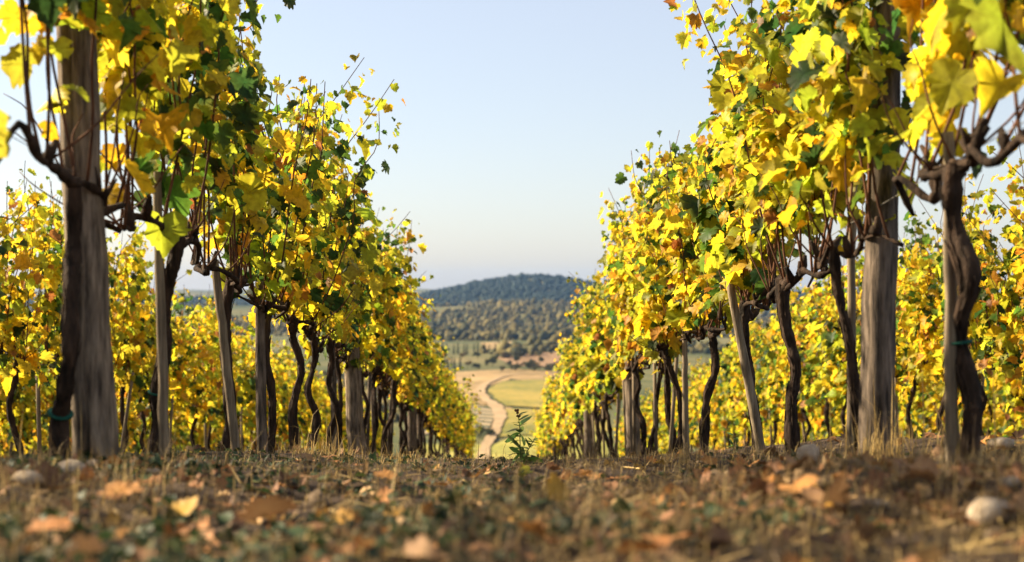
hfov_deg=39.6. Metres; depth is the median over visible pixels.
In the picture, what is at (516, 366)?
valley tree
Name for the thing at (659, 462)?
fallen leaf
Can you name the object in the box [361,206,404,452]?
grapevine
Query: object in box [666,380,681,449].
grapevine
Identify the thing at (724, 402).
grapevine
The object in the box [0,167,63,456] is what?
grapevine
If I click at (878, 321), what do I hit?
wooden post
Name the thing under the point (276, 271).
grapevine
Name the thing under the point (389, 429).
wooden stake
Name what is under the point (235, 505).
fallen leaf
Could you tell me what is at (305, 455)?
fallen leaf
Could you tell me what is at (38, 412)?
wooden stake
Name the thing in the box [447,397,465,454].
grapevine
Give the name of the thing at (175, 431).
grapevine
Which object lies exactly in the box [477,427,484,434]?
valley tree
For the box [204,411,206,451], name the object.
wooden stake
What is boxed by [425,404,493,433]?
striped field
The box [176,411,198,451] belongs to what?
grapevine
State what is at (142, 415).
grapevine
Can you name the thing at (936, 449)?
fallen leaf
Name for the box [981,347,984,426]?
wooden stake
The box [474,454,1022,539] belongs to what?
earth lumps
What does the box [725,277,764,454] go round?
wooden stake
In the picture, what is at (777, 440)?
grapevine
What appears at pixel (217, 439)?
grapevine
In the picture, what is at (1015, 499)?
fallen leaf
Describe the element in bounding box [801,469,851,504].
fallen leaf
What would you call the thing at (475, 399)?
grapevine
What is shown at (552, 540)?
fallen leaf
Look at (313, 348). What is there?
grapevine
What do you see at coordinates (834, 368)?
grapevine
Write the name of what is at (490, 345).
stubble
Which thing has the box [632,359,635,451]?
wooden stake
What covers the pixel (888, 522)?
fallen leaf
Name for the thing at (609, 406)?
grapevine
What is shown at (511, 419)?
gold field
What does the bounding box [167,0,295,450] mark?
grapevine
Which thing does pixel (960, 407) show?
grapevine
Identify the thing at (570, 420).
grapevine
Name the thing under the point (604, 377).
grapevine
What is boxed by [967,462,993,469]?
fallen leaf
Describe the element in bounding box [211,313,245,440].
grapevine
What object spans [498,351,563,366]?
ploughed field
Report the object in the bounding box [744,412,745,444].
wooden stake
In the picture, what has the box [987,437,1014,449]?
stone
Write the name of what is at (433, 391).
grapevine
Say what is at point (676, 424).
grapevine
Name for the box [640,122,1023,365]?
trellis wire
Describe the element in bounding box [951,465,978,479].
fallen leaf
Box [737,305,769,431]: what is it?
grapevine
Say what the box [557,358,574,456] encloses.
grapevine
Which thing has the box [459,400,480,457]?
grapevine
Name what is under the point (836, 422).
grapevine
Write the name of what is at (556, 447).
grapevine
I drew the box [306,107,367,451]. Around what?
grapevine
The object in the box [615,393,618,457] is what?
wooden stake
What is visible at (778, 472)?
dry stick
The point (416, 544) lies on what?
fallen leaf
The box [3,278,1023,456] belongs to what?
terrain
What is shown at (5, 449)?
grapevine
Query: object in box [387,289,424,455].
grapevine
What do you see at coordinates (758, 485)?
leaf litter
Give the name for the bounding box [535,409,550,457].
grapevine
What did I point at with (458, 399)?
grapevine
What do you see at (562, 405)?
grapevine
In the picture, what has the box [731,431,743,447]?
grapevine
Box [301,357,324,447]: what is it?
grapevine
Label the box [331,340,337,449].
wooden stake
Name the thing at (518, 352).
valley tree
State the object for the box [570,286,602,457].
grapevine
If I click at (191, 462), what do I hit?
weed plant
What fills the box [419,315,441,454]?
grapevine
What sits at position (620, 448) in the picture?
grapevine
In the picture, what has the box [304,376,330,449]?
grapevine
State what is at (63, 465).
stone
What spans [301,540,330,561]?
fallen leaf
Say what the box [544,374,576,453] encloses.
grapevine
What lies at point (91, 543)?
fallen leaf
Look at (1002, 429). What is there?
grapevine
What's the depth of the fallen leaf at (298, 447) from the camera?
7.84 m
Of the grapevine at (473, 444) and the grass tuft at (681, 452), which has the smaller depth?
the grass tuft at (681, 452)
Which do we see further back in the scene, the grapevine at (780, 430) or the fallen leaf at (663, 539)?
the grapevine at (780, 430)
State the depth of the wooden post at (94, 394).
4.00 m
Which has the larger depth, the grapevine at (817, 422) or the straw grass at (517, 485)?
the grapevine at (817, 422)
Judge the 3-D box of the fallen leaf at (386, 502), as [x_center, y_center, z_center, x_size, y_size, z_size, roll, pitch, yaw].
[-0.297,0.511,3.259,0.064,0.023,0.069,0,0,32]
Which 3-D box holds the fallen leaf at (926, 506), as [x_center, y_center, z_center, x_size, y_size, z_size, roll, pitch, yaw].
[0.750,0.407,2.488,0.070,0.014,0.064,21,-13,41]
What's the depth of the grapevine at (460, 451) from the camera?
36.94 m
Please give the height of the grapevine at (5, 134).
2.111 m
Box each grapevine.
[0,0,186,463]
[0,110,11,157]
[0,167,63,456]
[0,199,50,358]
[0,302,44,456]
[0,365,11,443]
[0,367,8,456]
[0,429,35,455]
[3,0,265,455]
[3,353,55,456]
[7,176,64,387]
[27,344,71,445]
[31,400,47,456]
[106,230,138,402]
[108,206,164,453]
[110,249,203,453]
[117,397,133,455]
[118,400,151,455]
[140,290,210,447]
[143,296,218,446]
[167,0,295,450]
[168,383,188,450]
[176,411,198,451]
[190,423,203,451]
[192,376,215,451]
[194,284,222,450]
[210,420,223,451]
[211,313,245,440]
[211,422,223,449]
[216,0,352,453]
[230,314,270,447]
[240,333,291,450]
[240,433,256,450]
[244,53,401,451]
[249,340,296,435]
[250,80,405,450]
[270,340,308,446]
[270,340,312,446]
[279,348,320,450]
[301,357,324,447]
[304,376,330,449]
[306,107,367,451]
[313,173,412,452]
[315,375,330,452]
[316,371,345,441]
[322,376,345,424]
[337,379,346,448]
[339,198,409,438]
[343,397,364,452]
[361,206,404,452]
[363,401,377,453]
[364,248,433,456]
[364,406,388,451]
[365,280,421,452]
[367,220,426,456]
[371,420,382,455]
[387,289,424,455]
[402,278,440,455]
[406,288,436,448]
[417,322,441,457]
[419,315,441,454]
[423,319,439,457]
[424,351,447,457]
[426,365,463,456]
[428,337,453,455]
[430,348,450,457]
[433,364,454,456]
[441,365,463,458]
[441,370,459,455]
[441,379,470,458]
[441,386,461,456]
[445,374,473,452]
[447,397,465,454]
[450,393,475,456]
[452,388,468,455]
[452,389,468,456]
[453,390,481,451]
[458,408,469,457]
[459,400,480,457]
[461,413,474,457]
[462,400,476,457]
[470,420,483,450]
[471,417,476,455]
[472,431,478,458]
[526,421,539,448]
[531,414,542,456]
[535,406,547,458]
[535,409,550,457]
[540,378,558,459]
[540,399,559,455]
[540,418,552,455]
[541,389,561,455]
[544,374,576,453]
[545,372,575,458]
[545,374,559,439]
[553,358,594,455]
[553,382,569,458]
[555,315,583,451]
[555,360,569,458]
[556,340,594,458]
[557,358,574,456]
[558,331,613,453]
[561,332,582,458]
[564,268,613,458]
[564,272,622,452]
[567,305,614,445]
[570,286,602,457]
[571,261,622,457]
[575,301,600,456]
[592,233,645,386]
[597,188,693,456]
[601,201,644,375]
[612,415,624,456]
[615,149,699,451]
[615,411,624,454]
[619,416,624,455]
[620,199,681,455]
[624,128,722,453]
[640,388,652,455]
[640,390,665,454]
[644,112,736,453]
[646,385,663,443]
[648,383,672,453]
[658,393,671,451]
[663,0,864,455]
[663,362,695,447]
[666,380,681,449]
[675,22,795,449]
[675,363,707,452]
[688,357,723,449]
[688,358,712,447]
[692,357,716,447]
[710,336,739,448]
[713,329,741,447]
[718,432,730,449]
[721,325,765,445]
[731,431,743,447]
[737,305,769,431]
[749,287,815,419]
[753,0,924,451]
[754,307,797,444]
[763,422,772,444]
[766,422,780,444]
[770,278,831,441]
[777,421,783,444]
[780,406,811,442]
[796,279,857,437]
[804,259,861,434]
[806,404,818,441]
[810,402,838,439]
[819,396,846,437]
[842,239,906,372]
[858,218,942,438]
[869,0,1023,467]
[896,210,986,434]
[898,343,937,438]
[898,362,914,437]
[903,173,1023,436]
[914,374,958,434]
[958,0,1023,75]
[958,389,992,435]
[962,121,1023,370]
[974,254,1012,435]
[981,188,1023,324]
[982,408,998,435]
[984,305,1023,438]
[989,404,1019,437]
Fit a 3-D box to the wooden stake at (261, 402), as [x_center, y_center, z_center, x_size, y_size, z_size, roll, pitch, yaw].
[-1.214,0.465,6.895,0.065,0.926,0.064,0,0,0]
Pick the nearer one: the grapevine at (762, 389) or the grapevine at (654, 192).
the grapevine at (654, 192)
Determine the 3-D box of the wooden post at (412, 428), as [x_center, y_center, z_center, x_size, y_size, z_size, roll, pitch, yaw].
[-1.287,1.545,18.394,0.141,1.863,0.130,0,0,0]
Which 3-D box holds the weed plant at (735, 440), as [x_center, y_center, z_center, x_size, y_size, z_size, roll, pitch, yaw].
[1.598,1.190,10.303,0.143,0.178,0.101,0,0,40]
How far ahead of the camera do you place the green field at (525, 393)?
773.68 m
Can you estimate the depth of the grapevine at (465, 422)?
35.05 m
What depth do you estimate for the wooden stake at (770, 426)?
19.40 m
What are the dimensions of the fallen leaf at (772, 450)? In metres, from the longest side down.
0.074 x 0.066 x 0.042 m
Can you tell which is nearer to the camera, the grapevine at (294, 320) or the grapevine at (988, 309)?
the grapevine at (294, 320)
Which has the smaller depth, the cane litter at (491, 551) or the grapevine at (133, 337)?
the cane litter at (491, 551)
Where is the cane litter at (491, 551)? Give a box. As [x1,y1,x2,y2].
[0,424,1023,561]
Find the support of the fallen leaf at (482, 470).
on the vineyard ground at (129, 515)
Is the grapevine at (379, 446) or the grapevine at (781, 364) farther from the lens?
the grapevine at (379, 446)
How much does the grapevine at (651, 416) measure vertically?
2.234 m
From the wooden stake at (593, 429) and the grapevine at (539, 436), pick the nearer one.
the wooden stake at (593, 429)
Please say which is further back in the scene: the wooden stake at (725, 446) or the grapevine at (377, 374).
the wooden stake at (725, 446)
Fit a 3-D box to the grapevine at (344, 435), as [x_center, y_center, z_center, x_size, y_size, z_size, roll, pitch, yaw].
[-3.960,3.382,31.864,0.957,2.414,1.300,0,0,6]
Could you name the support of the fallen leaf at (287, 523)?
on the vineyard ground at (129, 515)
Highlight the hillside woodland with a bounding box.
[24,298,934,420]
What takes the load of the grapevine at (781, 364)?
on the vineyard ground at (129, 515)
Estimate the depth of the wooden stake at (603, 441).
17.99 m
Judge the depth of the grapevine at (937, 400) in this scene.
19.92 m
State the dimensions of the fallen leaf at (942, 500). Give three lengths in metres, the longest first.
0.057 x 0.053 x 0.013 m
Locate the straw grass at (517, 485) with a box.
[0,403,1023,534]
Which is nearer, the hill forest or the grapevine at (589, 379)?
the grapevine at (589, 379)
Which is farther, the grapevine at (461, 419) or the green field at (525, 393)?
the green field at (525, 393)
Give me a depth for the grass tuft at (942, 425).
4.31 m
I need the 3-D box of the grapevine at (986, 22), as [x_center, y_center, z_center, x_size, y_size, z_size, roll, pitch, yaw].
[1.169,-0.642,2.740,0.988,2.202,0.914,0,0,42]
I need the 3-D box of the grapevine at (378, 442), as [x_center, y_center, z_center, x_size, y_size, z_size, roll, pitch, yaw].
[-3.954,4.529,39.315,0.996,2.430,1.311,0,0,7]
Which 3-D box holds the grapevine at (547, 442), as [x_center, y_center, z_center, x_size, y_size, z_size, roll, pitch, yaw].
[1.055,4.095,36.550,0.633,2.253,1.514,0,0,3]
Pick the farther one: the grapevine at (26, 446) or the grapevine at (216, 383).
the grapevine at (26, 446)
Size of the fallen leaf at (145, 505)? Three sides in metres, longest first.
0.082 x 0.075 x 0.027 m
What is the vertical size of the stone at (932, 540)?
0.029 m
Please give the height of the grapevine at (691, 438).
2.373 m
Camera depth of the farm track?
634.68 m
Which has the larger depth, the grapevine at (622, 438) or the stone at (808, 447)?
the grapevine at (622, 438)
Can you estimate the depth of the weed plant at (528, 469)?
4.27 m
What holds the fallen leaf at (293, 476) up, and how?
on the vineyard ground at (129, 515)
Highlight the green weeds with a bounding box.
[1,436,1016,561]
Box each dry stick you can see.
[455,464,483,487]
[588,513,622,551]
[743,467,807,488]
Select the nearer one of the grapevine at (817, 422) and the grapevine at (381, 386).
the grapevine at (381, 386)
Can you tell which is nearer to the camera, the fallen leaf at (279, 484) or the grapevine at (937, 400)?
the fallen leaf at (279, 484)
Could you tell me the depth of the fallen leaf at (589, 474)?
4.39 m
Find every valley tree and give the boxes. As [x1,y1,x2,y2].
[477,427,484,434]
[486,429,495,435]
[487,357,496,362]
[511,364,519,370]
[512,350,523,357]
[525,361,535,369]
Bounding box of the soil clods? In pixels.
[9,446,1023,561]
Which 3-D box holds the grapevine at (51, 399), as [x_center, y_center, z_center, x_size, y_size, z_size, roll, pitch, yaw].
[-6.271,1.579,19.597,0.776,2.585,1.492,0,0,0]
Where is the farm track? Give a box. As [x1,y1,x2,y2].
[474,373,525,458]
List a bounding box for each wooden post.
[56,19,119,460]
[343,281,366,454]
[407,398,417,457]
[583,347,592,457]
[623,268,640,456]
[857,0,900,460]
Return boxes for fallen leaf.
[0,466,20,479]
[11,516,75,539]
[53,532,101,561]
[98,480,143,495]
[99,455,122,468]
[100,494,123,499]
[115,526,138,537]
[136,474,161,486]
[142,499,171,508]
[161,495,198,514]
[175,521,188,531]
[186,550,207,556]
[203,479,214,483]
[214,502,238,507]
[236,493,298,521]
[262,480,287,486]
[267,518,296,526]
[283,470,309,479]
[292,445,305,452]
[295,452,313,460]
[301,521,333,531]
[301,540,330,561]
[371,500,391,504]
[373,468,396,478]
[389,534,450,561]
[425,480,449,485]
[464,542,495,561]
[470,464,492,477]
[513,519,554,537]
[544,471,569,501]
[545,537,579,546]
[557,509,588,514]
[572,470,591,475]
[576,469,600,479]
[597,490,614,497]
[607,475,630,479]
[613,539,660,553]
[641,531,706,547]
[652,459,665,464]
[692,513,722,524]
[699,454,717,464]
[721,504,759,517]
[762,446,778,457]
[776,474,819,493]
[783,453,814,470]
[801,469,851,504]
[853,521,894,547]
[872,518,896,526]
[896,452,940,481]
[902,555,923,561]
[919,504,951,518]
[922,432,934,437]
[925,444,943,457]
[926,496,958,505]
[941,507,960,517]
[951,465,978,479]
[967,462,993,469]
[1002,487,1023,511]
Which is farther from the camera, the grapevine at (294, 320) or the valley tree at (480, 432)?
the valley tree at (480, 432)
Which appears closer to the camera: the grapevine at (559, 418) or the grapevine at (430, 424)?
the grapevine at (430, 424)
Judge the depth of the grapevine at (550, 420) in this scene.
31.10 m
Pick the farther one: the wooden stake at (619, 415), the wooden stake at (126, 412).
the wooden stake at (619, 415)
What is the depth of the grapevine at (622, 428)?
39.78 m
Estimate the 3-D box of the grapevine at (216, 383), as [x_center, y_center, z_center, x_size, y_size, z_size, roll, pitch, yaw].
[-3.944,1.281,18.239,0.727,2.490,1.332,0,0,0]
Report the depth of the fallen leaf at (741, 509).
2.72 m
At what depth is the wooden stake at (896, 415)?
13.10 m
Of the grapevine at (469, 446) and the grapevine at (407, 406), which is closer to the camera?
the grapevine at (407, 406)
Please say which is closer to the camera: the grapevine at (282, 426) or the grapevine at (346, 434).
the grapevine at (282, 426)
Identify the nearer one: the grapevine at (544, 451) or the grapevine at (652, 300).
the grapevine at (652, 300)
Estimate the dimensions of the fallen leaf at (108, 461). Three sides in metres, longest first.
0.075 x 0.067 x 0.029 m
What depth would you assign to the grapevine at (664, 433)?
30.79 m
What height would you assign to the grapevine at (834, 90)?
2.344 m
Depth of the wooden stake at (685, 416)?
9.39 m
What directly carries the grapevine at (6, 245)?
on the vineyard ground at (129, 515)
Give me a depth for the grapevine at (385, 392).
15.60 m
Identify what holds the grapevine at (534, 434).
on the vineyard ground at (129, 515)
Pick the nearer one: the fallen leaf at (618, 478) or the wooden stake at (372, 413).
the fallen leaf at (618, 478)
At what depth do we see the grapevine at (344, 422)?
30.86 m
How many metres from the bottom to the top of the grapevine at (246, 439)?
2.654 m
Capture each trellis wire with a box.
[12,137,427,417]
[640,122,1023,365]
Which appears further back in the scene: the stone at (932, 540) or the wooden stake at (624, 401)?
the wooden stake at (624, 401)
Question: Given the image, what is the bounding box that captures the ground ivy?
[0,430,988,561]
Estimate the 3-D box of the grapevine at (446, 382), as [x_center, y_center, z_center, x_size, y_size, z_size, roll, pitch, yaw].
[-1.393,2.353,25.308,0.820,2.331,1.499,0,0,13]
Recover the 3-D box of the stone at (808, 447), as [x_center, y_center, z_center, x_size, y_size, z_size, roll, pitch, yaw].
[0.919,0.539,4.401,0.077,0.071,0.058,0,0,-37]
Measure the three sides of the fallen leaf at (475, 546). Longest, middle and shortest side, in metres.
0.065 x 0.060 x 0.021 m
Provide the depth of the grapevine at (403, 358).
13.61 m
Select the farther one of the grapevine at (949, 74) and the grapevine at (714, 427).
the grapevine at (714, 427)
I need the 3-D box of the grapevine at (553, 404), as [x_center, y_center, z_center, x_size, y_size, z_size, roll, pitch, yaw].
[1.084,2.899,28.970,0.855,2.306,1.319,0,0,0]
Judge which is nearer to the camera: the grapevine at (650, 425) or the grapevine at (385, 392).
the grapevine at (385, 392)
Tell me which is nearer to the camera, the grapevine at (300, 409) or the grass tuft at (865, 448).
the grass tuft at (865, 448)
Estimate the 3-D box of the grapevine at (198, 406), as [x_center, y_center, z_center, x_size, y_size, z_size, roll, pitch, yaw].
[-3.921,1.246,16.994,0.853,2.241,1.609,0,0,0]
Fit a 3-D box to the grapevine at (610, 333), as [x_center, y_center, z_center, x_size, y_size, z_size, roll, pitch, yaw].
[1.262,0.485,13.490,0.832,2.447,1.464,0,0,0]
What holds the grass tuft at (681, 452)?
on the vineyard ground at (129, 515)
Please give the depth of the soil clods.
2.67 m
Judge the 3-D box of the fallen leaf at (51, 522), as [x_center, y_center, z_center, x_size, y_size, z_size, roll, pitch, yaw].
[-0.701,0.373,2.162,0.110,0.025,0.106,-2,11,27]
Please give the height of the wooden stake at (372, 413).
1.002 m
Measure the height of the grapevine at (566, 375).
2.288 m
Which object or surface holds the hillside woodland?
on the terrain at (646, 380)
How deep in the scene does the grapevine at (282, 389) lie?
22.54 m
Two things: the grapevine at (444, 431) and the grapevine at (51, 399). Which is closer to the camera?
the grapevine at (51, 399)
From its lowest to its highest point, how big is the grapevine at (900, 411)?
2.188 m
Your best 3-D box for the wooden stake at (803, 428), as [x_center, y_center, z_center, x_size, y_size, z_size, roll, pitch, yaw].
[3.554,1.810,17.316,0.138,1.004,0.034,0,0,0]
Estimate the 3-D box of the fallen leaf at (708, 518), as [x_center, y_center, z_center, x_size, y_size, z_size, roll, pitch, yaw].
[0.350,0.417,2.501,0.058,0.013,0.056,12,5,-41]
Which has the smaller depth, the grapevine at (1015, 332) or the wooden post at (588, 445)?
the grapevine at (1015, 332)
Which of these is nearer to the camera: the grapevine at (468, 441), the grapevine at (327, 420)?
the grapevine at (327, 420)
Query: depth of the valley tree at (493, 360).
1034.90 m
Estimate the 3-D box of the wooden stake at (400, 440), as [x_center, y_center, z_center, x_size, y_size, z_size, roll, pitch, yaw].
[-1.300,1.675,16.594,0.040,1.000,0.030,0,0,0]
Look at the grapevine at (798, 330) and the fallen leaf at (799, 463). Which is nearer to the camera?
the fallen leaf at (799, 463)
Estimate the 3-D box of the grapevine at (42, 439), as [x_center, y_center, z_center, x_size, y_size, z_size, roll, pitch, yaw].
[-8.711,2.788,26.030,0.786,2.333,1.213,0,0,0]
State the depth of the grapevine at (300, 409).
24.55 m
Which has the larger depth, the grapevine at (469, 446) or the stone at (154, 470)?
the grapevine at (469, 446)
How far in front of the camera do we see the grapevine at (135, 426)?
23.32 m
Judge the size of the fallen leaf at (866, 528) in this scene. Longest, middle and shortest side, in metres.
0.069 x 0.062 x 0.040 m
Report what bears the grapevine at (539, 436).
on the vineyard ground at (129, 515)
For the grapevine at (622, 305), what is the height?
2.437 m
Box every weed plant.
[185,453,201,471]
[505,409,543,464]
[516,458,533,479]
[727,432,743,452]
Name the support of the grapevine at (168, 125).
on the vineyard ground at (129, 515)
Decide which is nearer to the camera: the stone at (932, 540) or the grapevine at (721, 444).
the stone at (932, 540)
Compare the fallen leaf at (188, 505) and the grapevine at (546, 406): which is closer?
the fallen leaf at (188, 505)
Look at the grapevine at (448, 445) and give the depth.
31.14 m
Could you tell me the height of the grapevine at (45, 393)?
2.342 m
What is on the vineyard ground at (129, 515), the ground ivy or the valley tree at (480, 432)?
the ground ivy
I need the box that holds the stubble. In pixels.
[481,341,511,348]
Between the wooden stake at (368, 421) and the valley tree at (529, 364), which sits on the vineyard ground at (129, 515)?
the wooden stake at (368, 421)
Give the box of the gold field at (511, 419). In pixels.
[498,409,607,436]
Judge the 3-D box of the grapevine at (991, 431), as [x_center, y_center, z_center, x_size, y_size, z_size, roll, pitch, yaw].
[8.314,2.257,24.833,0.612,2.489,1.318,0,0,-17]
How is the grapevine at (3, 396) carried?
on the vineyard ground at (129, 515)
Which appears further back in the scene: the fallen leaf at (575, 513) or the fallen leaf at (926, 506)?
the fallen leaf at (575, 513)
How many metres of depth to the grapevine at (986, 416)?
17.63 m
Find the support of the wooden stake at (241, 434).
on the vineyard ground at (129, 515)
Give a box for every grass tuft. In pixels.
[281,403,393,462]
[375,445,427,463]
[637,434,710,463]
[820,377,943,459]
[870,351,1020,456]
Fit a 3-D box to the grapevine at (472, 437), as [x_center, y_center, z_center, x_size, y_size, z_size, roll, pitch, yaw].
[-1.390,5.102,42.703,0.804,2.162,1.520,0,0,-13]
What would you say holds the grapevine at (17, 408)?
on the vineyard ground at (129, 515)
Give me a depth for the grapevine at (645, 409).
34.95 m
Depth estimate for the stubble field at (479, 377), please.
929.20 m
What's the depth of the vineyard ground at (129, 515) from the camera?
2.93 m
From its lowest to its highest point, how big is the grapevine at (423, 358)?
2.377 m
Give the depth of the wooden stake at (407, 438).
17.68 m
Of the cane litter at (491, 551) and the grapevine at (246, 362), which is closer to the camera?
the cane litter at (491, 551)
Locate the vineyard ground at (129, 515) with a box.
[0,436,1023,561]
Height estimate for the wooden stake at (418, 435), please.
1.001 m
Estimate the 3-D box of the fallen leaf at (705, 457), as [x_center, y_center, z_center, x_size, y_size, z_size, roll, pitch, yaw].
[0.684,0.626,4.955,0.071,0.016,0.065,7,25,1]
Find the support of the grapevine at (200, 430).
on the vineyard ground at (129, 515)
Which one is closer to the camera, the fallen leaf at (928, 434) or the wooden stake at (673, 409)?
the fallen leaf at (928, 434)
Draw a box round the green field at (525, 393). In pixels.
[488,380,553,406]
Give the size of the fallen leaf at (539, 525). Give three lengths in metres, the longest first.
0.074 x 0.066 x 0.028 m
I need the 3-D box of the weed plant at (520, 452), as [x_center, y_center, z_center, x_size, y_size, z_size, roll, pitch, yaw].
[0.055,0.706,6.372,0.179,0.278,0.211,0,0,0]
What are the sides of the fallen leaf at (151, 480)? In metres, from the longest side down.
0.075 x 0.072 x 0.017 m
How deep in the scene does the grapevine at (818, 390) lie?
16.01 m
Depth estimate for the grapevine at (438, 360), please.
23.52 m
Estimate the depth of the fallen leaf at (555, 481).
3.04 m
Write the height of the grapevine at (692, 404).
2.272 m
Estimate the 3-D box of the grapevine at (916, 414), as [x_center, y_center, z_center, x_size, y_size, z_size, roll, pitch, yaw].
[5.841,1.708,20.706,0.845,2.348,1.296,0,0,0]
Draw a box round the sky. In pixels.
[0,0,1023,291]
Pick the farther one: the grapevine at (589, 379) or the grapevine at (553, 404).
the grapevine at (553, 404)
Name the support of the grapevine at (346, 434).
on the vineyard ground at (129, 515)
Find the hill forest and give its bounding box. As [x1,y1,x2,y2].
[9,272,933,311]
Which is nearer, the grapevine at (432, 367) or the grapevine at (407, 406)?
the grapevine at (407, 406)
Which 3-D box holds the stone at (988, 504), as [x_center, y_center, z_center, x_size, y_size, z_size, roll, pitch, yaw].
[0.816,0.398,2.434,0.076,0.059,0.068,0,0,29]
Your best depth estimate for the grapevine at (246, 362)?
20.34 m
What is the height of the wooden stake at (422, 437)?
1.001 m
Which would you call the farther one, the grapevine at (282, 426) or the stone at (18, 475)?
the grapevine at (282, 426)
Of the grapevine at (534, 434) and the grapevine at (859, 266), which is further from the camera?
the grapevine at (534, 434)
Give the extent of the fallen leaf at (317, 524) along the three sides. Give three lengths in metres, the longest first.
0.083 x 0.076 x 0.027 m
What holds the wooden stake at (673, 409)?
on the vineyard ground at (129, 515)
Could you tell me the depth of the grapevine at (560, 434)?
27.83 m
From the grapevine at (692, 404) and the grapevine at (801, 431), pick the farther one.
the grapevine at (801, 431)
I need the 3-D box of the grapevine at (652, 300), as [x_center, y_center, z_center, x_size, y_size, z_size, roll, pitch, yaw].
[1.058,0.144,9.716,0.699,2.186,1.221,0,0,0]
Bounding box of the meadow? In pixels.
[423,434,608,458]
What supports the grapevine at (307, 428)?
on the vineyard ground at (129, 515)
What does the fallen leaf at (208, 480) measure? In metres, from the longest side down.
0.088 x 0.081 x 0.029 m
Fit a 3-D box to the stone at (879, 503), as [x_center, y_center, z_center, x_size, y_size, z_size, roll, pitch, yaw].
[0.669,0.407,2.587,0.029,0.018,0.026,0,0,32]
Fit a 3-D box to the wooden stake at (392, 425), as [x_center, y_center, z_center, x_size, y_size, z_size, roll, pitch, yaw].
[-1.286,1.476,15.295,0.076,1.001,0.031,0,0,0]
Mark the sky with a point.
(516, 117)
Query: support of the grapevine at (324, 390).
on the vineyard ground at (129, 515)
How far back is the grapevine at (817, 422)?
26.80 m
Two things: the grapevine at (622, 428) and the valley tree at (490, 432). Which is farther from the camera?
the valley tree at (490, 432)
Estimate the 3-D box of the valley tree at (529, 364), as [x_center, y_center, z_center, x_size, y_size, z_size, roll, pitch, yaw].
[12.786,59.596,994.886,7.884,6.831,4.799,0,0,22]
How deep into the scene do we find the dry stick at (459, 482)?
4.89 m
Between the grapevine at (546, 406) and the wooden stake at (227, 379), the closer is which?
the wooden stake at (227, 379)
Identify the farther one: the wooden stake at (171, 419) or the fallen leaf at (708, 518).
the wooden stake at (171, 419)
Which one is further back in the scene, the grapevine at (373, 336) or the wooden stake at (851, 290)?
the grapevine at (373, 336)
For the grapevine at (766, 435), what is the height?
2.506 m
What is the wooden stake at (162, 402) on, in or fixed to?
on the vineyard ground at (129, 515)
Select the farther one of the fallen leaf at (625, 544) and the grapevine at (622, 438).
the grapevine at (622, 438)
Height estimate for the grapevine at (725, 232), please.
2.178 m
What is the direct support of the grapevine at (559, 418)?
on the vineyard ground at (129, 515)
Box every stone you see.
[11,470,43,485]
[55,459,85,476]
[145,468,159,475]
[796,444,817,460]
[874,499,889,508]
[922,536,949,548]
[967,497,1011,528]
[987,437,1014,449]
[999,476,1019,487]
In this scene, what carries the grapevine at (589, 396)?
on the vineyard ground at (129, 515)
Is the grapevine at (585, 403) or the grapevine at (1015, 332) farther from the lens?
the grapevine at (585, 403)
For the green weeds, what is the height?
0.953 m
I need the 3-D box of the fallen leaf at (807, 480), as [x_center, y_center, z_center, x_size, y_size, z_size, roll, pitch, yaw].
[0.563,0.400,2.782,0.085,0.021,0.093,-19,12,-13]
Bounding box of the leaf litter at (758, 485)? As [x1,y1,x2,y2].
[1,429,1023,561]
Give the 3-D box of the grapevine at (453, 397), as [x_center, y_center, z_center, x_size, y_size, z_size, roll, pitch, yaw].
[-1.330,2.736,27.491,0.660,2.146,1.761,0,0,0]
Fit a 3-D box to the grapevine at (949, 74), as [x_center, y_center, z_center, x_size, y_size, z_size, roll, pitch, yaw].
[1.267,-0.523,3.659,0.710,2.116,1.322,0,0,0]
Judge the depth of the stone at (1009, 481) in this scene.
2.66 m
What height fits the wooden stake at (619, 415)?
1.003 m
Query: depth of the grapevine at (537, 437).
43.40 m
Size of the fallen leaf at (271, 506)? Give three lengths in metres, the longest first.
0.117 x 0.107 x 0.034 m
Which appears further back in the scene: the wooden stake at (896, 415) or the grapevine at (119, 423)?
the grapevine at (119, 423)
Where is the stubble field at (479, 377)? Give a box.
[449,369,559,428]
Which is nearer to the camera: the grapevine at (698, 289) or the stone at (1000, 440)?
the stone at (1000, 440)
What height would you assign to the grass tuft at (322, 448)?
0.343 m
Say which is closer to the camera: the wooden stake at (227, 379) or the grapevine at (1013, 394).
the wooden stake at (227, 379)
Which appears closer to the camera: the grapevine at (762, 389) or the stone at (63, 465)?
the stone at (63, 465)
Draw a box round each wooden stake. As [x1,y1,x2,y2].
[36,367,41,455]
[119,372,134,453]
[153,171,169,459]
[169,389,173,447]
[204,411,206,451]
[210,260,240,453]
[240,406,242,448]
[255,281,267,452]
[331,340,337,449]
[366,358,371,454]
[371,382,376,453]
[387,386,391,454]
[391,420,393,438]
[399,409,401,448]
[403,405,408,454]
[417,412,419,457]
[421,421,423,456]
[591,412,595,453]
[602,410,605,457]
[614,394,621,451]
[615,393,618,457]
[622,379,626,455]
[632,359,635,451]
[653,362,657,454]
[668,347,678,453]
[682,334,689,455]
[723,417,726,447]
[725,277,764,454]
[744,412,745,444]
[768,408,772,443]
[799,390,805,438]
[846,186,856,452]
[895,378,898,436]
[942,131,959,464]
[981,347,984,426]
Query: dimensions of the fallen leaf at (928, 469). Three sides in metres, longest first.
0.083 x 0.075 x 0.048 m
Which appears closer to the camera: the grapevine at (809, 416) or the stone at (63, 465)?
the stone at (63, 465)
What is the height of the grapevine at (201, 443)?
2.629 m
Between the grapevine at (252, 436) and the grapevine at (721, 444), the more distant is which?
the grapevine at (721, 444)

